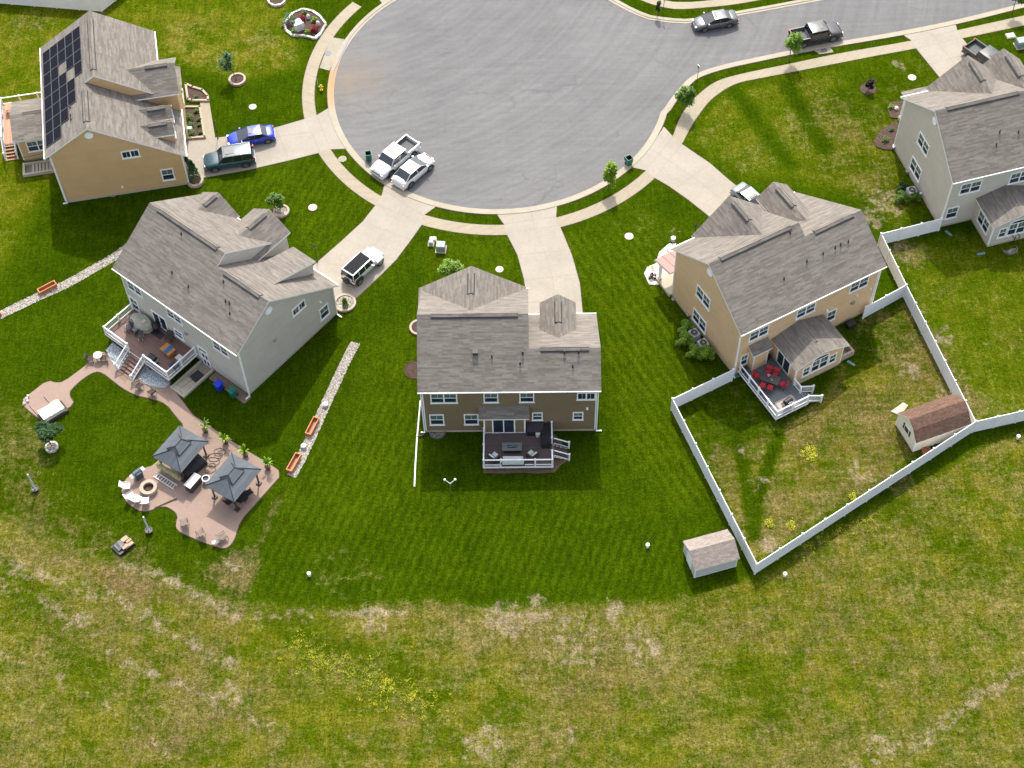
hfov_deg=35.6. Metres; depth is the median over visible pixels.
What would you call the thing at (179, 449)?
gazebo
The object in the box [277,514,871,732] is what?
yellow weeds
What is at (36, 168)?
basement stairwell
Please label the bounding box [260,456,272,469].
potted plant
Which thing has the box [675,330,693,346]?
round bush
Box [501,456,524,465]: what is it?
sofa
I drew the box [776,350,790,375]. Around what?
sliding door
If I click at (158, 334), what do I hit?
door mat
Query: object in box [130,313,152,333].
patio umbrella
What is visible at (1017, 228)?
window
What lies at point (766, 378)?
dining table
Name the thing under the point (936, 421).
garden shed
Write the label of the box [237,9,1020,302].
pavement joints
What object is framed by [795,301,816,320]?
window
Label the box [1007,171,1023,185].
window
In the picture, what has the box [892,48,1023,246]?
light grey house
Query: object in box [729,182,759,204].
parked car
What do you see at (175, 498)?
wooden pole
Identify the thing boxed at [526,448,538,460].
club chair
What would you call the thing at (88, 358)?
patio chair
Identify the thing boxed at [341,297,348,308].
evergreen tree
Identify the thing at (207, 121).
walkway
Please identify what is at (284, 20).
ornamental grass
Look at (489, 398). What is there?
window
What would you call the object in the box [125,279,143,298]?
window
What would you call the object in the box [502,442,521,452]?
fire table
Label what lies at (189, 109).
planting bed
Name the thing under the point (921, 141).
window
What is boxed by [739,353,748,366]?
window
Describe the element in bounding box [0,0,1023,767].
lawn
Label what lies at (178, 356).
storage box
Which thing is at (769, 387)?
patio chair
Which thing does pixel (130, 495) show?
patio chair
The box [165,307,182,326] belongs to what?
window
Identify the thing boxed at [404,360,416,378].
mulch bed
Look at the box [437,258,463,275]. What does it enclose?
tree
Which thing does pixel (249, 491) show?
patio chair
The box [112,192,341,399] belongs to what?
grey house
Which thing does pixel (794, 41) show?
street tree
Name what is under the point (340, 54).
inlet opening
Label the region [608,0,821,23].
kerb
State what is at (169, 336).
wicker armchair
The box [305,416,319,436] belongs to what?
planter box
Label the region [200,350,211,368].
basement door
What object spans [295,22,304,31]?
yard sign
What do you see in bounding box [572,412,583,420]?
window
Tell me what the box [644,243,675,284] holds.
planting bed
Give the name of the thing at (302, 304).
window
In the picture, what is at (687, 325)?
round bush
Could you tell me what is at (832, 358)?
window
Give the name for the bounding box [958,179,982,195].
window
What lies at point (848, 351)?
basement stairwell
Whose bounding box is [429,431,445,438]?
window well
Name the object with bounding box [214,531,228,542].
patio chair
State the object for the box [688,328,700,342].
air conditioner
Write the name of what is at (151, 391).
patio chair
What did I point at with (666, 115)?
soil edge
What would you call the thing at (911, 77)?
manhole cover
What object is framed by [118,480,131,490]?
patio chair
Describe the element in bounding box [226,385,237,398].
wheeled bin
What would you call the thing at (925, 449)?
flower pot
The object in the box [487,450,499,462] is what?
club chair
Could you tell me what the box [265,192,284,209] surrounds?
tree
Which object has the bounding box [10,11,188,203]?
tan house
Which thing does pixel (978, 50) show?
parked pickup
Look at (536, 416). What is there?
window
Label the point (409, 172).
parked car
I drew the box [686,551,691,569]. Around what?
door
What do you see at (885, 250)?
vinyl fence
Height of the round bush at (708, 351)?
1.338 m
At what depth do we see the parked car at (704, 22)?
171.48 m
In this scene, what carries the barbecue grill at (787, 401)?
on the grill mat at (778, 403)
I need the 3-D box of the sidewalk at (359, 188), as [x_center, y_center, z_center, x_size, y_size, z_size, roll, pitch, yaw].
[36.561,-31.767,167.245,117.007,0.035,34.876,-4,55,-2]
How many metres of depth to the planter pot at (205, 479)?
139.99 m
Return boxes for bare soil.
[483,434,568,473]
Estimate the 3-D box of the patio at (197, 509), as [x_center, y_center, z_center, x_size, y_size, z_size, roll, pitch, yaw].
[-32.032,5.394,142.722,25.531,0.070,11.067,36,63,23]
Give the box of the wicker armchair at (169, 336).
[164,330,173,341]
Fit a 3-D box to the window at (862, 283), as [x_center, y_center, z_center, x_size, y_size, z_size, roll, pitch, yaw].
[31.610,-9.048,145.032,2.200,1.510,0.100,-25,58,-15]
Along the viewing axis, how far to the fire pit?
139.71 m
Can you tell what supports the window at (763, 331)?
in the beige house at (785, 276)
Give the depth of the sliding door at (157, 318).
147.67 m
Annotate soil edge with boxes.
[22,372,279,548]
[205,108,341,177]
[302,2,1023,235]
[314,9,1023,224]
[314,186,433,298]
[327,3,1022,214]
[497,211,582,311]
[635,128,732,216]
[641,0,758,9]
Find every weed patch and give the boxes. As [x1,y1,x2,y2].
[765,518,773,527]
[785,518,795,529]
[800,442,817,460]
[849,490,855,499]
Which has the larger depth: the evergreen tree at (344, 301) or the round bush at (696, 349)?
the evergreen tree at (344, 301)
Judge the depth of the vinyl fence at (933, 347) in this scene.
146.39 m
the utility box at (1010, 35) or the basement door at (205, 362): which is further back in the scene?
the utility box at (1010, 35)
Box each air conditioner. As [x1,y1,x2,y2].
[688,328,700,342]
[697,338,709,347]
[905,186,916,197]
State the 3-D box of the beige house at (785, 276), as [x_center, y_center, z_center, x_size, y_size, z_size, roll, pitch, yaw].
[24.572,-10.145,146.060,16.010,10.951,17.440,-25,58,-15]
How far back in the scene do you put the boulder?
172.91 m
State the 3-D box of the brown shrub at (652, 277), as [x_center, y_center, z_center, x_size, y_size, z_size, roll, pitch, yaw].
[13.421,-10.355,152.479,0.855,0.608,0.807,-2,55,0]
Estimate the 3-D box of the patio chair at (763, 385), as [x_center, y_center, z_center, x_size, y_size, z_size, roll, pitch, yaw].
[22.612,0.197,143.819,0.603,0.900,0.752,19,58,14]
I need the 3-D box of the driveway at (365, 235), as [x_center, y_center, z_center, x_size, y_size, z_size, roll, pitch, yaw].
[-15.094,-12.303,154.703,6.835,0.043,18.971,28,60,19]
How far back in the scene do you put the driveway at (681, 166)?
160.27 m
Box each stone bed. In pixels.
[106,343,129,367]
[138,365,168,387]
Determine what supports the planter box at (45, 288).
on the gravel strip at (66, 283)
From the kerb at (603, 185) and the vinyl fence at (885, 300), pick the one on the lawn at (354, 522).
the vinyl fence at (885, 300)
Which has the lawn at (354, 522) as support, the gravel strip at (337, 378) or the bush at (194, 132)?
the gravel strip at (337, 378)
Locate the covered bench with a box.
[29,397,68,422]
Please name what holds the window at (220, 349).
in the grey house at (247, 304)
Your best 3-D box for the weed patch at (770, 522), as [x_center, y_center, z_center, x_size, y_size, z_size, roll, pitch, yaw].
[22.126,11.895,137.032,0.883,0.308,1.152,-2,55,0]
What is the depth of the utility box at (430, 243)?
155.22 m
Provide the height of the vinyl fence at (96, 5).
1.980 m
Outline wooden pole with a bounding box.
[154,497,176,507]
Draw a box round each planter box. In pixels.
[37,280,57,294]
[286,452,301,473]
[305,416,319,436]
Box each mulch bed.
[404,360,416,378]
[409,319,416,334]
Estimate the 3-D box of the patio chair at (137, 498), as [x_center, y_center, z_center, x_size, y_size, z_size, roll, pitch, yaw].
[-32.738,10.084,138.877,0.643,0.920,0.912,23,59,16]
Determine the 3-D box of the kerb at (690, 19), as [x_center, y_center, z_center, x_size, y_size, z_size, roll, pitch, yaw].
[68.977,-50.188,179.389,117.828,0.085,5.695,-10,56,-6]
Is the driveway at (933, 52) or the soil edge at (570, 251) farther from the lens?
the driveway at (933, 52)
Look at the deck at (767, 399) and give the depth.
143.87 m
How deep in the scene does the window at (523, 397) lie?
138.47 m
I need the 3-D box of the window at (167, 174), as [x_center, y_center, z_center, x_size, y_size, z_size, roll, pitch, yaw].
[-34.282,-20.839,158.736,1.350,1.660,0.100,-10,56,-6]
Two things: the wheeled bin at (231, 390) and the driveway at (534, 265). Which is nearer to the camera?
the wheeled bin at (231, 390)
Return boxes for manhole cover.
[249,104,256,109]
[308,204,316,210]
[339,156,345,161]
[495,266,503,272]
[625,233,632,239]
[908,74,915,80]
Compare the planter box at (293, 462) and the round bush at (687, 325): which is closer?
the planter box at (293, 462)
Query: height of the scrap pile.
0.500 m
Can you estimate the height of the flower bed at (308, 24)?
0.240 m
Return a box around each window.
[25,139,42,152]
[121,149,140,159]
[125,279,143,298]
[128,295,140,312]
[160,168,175,181]
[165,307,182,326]
[173,328,184,341]
[197,345,209,362]
[211,339,229,358]
[291,299,306,317]
[319,302,329,321]
[429,414,444,425]
[430,394,457,403]
[464,414,479,425]
[483,393,498,403]
[519,393,534,402]
[531,412,542,420]
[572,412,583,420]
[576,392,595,400]
[691,307,706,334]
[695,284,710,311]
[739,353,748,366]
[748,324,769,342]
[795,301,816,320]
[801,365,810,377]
[809,354,829,373]
[826,308,836,321]
[827,352,837,364]
[848,276,869,294]
[904,424,909,434]
[909,155,921,182]
[916,131,929,157]
[944,206,959,219]
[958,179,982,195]
[976,208,989,235]
[996,227,1007,238]
[1005,221,1023,236]
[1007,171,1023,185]
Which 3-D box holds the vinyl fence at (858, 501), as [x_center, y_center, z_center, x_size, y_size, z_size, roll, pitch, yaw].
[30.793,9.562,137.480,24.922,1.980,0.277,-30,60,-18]
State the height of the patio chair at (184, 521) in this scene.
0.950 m
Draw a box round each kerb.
[327,0,1023,214]
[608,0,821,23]
[613,0,809,21]
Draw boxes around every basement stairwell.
[22,153,54,176]
[170,350,213,397]
[836,329,854,360]
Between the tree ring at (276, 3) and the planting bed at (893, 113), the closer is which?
the planting bed at (893, 113)
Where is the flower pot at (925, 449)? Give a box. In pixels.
[921,446,930,454]
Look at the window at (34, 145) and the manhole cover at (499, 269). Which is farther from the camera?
the window at (34, 145)
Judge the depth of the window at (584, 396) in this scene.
138.30 m
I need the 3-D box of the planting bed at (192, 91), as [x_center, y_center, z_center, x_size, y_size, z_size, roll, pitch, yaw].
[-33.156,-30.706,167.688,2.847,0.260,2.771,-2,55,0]
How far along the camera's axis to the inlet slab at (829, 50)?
169.81 m
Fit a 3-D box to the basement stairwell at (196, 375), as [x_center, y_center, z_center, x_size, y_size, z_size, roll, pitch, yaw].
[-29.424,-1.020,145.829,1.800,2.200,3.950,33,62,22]
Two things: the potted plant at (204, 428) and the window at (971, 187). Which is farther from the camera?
the window at (971, 187)
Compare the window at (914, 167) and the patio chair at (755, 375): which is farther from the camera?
the window at (914, 167)
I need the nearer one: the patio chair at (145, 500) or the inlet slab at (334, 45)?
the patio chair at (145, 500)
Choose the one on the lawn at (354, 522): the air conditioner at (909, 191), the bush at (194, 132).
the air conditioner at (909, 191)
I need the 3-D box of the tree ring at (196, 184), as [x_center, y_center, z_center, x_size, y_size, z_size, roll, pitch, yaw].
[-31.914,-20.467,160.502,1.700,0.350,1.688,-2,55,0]
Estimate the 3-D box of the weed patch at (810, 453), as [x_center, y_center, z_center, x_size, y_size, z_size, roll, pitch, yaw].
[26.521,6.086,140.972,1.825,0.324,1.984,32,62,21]
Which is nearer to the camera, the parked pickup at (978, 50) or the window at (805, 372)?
the window at (805, 372)
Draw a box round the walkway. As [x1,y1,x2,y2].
[187,102,214,141]
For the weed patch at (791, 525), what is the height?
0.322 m
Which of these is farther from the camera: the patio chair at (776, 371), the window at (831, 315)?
the window at (831, 315)
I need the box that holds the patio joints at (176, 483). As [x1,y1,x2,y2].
[36,354,260,541]
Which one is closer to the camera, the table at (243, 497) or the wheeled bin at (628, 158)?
the table at (243, 497)
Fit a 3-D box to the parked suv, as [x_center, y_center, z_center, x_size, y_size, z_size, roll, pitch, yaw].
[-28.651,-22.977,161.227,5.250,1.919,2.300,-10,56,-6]
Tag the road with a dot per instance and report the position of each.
(499, 104)
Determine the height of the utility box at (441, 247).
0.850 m
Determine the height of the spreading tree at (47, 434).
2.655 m
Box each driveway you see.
[186,108,344,177]
[313,185,434,297]
[494,206,582,313]
[633,127,735,216]
[904,24,966,76]
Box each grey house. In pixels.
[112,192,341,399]
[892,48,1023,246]
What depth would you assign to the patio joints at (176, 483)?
140.12 m
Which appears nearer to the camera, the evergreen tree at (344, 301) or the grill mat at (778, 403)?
the grill mat at (778, 403)
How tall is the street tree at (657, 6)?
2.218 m
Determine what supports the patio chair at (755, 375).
on the deck at (767, 399)
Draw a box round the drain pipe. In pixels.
[414,400,420,486]
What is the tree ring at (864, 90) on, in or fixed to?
on the lawn at (354, 522)
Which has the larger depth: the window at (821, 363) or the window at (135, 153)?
the window at (135, 153)
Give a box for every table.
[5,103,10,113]
[93,351,101,359]
[159,343,175,357]
[237,491,247,502]
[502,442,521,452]
[759,371,780,388]
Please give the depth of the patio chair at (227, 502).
138.58 m
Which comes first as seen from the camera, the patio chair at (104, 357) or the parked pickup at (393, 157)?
the patio chair at (104, 357)
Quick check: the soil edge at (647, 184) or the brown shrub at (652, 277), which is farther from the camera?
the soil edge at (647, 184)
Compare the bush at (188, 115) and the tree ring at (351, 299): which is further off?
the bush at (188, 115)
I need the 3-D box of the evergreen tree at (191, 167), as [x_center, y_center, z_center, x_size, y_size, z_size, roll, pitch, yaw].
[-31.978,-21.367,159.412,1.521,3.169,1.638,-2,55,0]
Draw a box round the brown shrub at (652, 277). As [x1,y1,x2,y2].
[648,272,656,279]
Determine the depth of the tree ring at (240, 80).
168.54 m
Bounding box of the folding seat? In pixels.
[138,331,143,339]
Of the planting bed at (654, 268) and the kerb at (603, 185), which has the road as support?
the kerb at (603, 185)
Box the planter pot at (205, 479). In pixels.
[202,475,209,483]
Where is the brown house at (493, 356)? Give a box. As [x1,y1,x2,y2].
[417,266,601,432]
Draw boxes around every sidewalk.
[302,2,1023,234]
[642,0,756,8]
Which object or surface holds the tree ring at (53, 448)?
on the lawn at (354, 522)
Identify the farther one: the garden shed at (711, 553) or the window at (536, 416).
the window at (536, 416)
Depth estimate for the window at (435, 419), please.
141.23 m
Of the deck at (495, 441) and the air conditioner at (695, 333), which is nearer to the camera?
the deck at (495, 441)
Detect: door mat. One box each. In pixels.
[119,374,127,380]
[151,330,164,339]
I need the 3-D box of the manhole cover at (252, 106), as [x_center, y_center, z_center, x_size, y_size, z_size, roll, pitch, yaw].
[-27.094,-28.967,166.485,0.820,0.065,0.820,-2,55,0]
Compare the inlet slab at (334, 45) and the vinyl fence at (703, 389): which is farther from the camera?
the inlet slab at (334, 45)
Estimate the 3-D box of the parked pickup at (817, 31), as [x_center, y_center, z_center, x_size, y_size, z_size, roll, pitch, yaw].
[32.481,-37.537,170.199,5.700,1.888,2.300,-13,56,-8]
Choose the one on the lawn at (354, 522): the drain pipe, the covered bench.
the drain pipe
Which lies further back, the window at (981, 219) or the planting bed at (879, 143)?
the planting bed at (879, 143)
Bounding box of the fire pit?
[140,479,157,496]
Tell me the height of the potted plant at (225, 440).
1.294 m
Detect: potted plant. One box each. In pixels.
[197,417,210,432]
[217,432,229,444]
[237,443,248,457]
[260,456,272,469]
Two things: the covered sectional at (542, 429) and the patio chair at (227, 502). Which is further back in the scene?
the covered sectional at (542, 429)
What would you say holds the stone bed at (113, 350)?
on the lawn at (354, 522)
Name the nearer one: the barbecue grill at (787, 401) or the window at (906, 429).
the window at (906, 429)
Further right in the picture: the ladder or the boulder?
the boulder
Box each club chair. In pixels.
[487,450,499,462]
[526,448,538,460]
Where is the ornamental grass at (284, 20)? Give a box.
[280,11,294,25]
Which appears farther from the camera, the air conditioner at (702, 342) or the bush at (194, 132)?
the bush at (194, 132)
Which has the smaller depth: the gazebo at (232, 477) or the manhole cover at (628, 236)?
the gazebo at (232, 477)
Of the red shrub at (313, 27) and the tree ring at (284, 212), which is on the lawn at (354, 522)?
the tree ring at (284, 212)
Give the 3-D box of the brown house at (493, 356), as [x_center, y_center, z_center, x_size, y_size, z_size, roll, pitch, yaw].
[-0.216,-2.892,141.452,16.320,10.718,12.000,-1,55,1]
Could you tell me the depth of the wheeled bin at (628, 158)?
160.53 m
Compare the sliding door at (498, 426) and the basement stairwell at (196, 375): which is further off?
the basement stairwell at (196, 375)
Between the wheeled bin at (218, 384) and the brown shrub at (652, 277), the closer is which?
the wheeled bin at (218, 384)
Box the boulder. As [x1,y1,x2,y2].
[292,18,301,27]
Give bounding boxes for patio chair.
[84,353,94,363]
[100,352,107,361]
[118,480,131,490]
[122,490,134,501]
[129,494,141,503]
[133,381,143,390]
[140,497,149,504]
[147,387,156,396]
[179,517,188,527]
[195,527,205,538]
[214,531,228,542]
[221,498,233,507]
[245,487,253,495]
[751,369,760,379]
[759,382,766,390]
[765,364,772,373]
[766,384,773,393]
[772,367,779,375]
[778,380,788,389]
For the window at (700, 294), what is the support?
in the beige house at (785, 276)
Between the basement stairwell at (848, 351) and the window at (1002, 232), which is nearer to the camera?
the basement stairwell at (848, 351)
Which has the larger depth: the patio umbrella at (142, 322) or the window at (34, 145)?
the window at (34, 145)
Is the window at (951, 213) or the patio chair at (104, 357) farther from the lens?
the window at (951, 213)
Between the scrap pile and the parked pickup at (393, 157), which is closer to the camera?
the scrap pile
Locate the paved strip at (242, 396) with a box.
[209,372,250,403]
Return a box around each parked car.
[226,125,275,144]
[391,153,434,190]
[691,9,738,32]
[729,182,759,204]
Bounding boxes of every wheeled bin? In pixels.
[213,379,224,391]
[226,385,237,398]
[365,150,371,161]
[624,154,633,165]
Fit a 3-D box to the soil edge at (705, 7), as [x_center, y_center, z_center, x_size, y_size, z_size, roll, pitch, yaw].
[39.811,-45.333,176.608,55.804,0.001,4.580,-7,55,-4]
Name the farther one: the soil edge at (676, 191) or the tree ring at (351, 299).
the soil edge at (676, 191)
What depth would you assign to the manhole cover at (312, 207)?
158.31 m
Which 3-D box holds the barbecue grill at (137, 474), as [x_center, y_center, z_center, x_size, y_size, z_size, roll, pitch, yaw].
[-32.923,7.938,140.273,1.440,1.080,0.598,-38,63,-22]
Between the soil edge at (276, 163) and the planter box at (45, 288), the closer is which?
the planter box at (45, 288)
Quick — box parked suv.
[203,142,256,172]
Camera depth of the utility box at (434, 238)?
155.68 m
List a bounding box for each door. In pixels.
[151,310,168,330]
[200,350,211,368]
[492,420,514,432]
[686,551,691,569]
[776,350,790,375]
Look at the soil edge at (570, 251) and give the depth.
154.16 m
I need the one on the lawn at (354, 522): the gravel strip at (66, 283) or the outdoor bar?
the gravel strip at (66, 283)
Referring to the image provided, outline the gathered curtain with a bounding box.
[156,462,180,480]
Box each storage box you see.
[175,354,184,362]
[845,319,856,328]
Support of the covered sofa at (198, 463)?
on the patio at (197, 509)
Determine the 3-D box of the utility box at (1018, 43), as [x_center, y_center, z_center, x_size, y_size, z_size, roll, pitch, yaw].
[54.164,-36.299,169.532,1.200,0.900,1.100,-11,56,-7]
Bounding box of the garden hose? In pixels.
[205,448,225,472]
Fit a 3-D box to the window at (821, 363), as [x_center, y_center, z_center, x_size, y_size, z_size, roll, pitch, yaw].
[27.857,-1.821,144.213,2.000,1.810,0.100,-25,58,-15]
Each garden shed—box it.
[683,529,739,577]
[895,394,970,451]
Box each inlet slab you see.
[320,37,344,70]
[814,47,832,53]
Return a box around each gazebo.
[152,425,208,482]
[204,453,261,511]
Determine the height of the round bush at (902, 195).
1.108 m
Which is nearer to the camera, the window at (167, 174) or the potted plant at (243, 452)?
the potted plant at (243, 452)
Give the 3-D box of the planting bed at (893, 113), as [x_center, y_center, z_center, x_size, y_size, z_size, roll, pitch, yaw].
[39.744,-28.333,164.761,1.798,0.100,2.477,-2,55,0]
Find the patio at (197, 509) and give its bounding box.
[23,352,278,547]
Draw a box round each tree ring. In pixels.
[45,441,58,452]
[187,174,203,187]
[228,72,245,86]
[267,0,285,6]
[273,204,289,217]
[335,293,355,311]
[860,83,875,94]
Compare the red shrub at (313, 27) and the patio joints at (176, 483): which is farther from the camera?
the red shrub at (313, 27)
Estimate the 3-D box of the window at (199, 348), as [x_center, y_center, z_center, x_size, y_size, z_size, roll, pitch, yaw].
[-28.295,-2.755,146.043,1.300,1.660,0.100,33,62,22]
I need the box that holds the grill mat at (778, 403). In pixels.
[775,395,796,411]
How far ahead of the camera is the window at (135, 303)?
149.10 m
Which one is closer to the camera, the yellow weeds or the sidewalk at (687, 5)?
the yellow weeds
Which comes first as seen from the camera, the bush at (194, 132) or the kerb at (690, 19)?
the bush at (194, 132)
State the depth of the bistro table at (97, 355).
147.53 m
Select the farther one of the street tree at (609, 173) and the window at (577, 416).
the street tree at (609, 173)
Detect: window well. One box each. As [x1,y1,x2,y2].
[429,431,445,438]
[1002,246,1017,254]
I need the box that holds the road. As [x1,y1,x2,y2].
[334,0,1017,208]
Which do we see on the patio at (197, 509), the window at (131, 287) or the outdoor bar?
the outdoor bar
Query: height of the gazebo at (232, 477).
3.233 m
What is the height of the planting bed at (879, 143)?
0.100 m
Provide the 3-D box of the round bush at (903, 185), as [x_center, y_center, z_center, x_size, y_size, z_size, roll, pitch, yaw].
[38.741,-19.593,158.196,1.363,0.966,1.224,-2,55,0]
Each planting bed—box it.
[184,82,209,101]
[185,105,205,139]
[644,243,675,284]
[873,122,898,149]
[887,101,902,118]
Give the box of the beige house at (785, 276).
[654,182,886,384]
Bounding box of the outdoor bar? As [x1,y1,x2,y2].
[184,472,201,493]
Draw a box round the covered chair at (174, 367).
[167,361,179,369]
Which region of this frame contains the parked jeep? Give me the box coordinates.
[341,247,383,285]
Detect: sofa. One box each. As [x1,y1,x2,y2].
[180,454,207,479]
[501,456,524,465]
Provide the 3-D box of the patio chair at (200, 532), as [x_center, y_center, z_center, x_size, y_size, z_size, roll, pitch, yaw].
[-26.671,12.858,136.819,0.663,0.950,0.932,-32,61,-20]
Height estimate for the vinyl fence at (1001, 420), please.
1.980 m
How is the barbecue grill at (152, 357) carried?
on the deck at (132, 344)
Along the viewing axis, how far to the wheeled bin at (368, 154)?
161.41 m
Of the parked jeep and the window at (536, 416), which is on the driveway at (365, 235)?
the parked jeep
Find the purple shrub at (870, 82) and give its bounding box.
[865,78,874,89]
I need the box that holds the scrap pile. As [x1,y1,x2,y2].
[111,535,134,556]
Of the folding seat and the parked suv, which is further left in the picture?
the folding seat
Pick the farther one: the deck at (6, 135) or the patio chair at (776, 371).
the deck at (6, 135)
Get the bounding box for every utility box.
[428,240,433,246]
[429,236,436,241]
[435,241,446,253]
[1005,32,1015,38]
[1013,36,1023,49]
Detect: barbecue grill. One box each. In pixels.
[129,466,144,480]
[145,352,159,364]
[781,396,795,408]
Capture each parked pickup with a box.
[370,134,420,180]
[787,20,842,48]
[961,38,998,63]
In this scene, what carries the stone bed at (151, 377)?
on the lawn at (354, 522)
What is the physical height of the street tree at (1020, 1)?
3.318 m
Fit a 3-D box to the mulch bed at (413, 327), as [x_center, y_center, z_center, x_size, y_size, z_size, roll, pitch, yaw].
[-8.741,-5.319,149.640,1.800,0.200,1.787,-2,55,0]
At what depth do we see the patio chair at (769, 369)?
144.62 m
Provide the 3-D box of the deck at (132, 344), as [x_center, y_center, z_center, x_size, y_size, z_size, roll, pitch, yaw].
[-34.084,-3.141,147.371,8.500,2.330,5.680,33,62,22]
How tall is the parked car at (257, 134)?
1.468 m
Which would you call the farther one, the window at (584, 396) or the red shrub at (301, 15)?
the red shrub at (301, 15)
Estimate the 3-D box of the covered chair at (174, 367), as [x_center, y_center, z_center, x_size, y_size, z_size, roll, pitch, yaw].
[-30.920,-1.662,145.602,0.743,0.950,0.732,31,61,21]
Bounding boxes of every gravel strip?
[0,244,125,318]
[287,342,359,477]
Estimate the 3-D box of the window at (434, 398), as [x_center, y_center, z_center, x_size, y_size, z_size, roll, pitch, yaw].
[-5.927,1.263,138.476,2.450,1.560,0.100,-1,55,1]
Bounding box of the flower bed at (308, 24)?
[283,8,326,39]
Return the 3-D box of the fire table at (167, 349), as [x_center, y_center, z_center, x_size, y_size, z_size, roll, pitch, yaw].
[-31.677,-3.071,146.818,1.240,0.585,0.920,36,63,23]
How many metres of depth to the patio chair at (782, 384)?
143.77 m
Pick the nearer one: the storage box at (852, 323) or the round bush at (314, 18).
the storage box at (852, 323)
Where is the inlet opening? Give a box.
[332,39,347,70]
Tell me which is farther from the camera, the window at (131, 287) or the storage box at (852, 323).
the storage box at (852, 323)
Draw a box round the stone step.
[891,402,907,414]
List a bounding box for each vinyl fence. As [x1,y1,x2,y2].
[0,0,115,11]
[670,397,757,574]
[674,368,734,406]
[756,420,976,572]
[862,285,905,318]
[877,232,905,287]
[882,217,942,242]
[902,283,974,423]
[973,410,1023,431]
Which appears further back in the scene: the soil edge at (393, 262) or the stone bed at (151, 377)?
the soil edge at (393, 262)
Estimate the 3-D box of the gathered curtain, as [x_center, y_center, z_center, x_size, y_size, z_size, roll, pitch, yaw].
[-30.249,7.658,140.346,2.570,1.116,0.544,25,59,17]
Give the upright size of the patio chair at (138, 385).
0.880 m
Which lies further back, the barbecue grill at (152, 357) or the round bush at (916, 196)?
the round bush at (916, 196)
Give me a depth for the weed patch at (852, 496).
138.38 m
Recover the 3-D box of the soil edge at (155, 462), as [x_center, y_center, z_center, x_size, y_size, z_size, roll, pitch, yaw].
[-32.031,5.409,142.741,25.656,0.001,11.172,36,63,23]
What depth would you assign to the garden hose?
141.66 m
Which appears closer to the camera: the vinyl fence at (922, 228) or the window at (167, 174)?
the vinyl fence at (922, 228)
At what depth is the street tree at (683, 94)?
163.25 m
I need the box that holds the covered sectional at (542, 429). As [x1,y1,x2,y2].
[527,423,550,448]
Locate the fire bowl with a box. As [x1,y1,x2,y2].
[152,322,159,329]
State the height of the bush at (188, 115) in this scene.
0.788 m
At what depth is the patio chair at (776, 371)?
144.45 m
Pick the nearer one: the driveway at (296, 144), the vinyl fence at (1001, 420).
the vinyl fence at (1001, 420)
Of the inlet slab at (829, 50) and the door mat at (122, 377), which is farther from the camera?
the inlet slab at (829, 50)
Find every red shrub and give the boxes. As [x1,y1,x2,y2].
[298,13,305,21]
[309,24,318,32]
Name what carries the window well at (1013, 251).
on the lawn at (354, 522)
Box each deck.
[0,92,40,160]
[102,302,197,384]
[483,421,569,469]
[737,357,822,421]
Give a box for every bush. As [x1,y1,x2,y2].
[186,113,192,120]
[188,129,195,136]
[311,16,317,22]
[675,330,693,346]
[677,319,694,332]
[685,343,702,358]
[696,344,715,360]
[894,190,908,202]
[895,181,908,190]
[908,190,921,202]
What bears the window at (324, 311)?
in the grey house at (247, 304)
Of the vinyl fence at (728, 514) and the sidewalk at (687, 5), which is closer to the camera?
the vinyl fence at (728, 514)
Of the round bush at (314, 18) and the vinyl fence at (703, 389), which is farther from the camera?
the round bush at (314, 18)
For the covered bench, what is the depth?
144.19 m
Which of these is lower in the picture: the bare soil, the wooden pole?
the wooden pole
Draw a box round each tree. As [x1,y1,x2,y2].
[32,420,63,445]
[187,159,200,183]
[218,50,236,79]
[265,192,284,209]
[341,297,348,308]
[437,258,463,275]
[602,159,617,189]
[655,0,661,15]
[675,85,695,110]
[783,32,802,60]
[1011,0,1023,13]
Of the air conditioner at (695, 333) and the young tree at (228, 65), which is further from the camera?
the young tree at (228, 65)
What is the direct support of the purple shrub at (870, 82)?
on the tree ring at (864, 90)
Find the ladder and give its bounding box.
[153,472,177,489]
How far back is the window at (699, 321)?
147.79 m
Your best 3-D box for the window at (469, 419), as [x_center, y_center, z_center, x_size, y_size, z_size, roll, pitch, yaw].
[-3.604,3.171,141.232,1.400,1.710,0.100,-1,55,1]

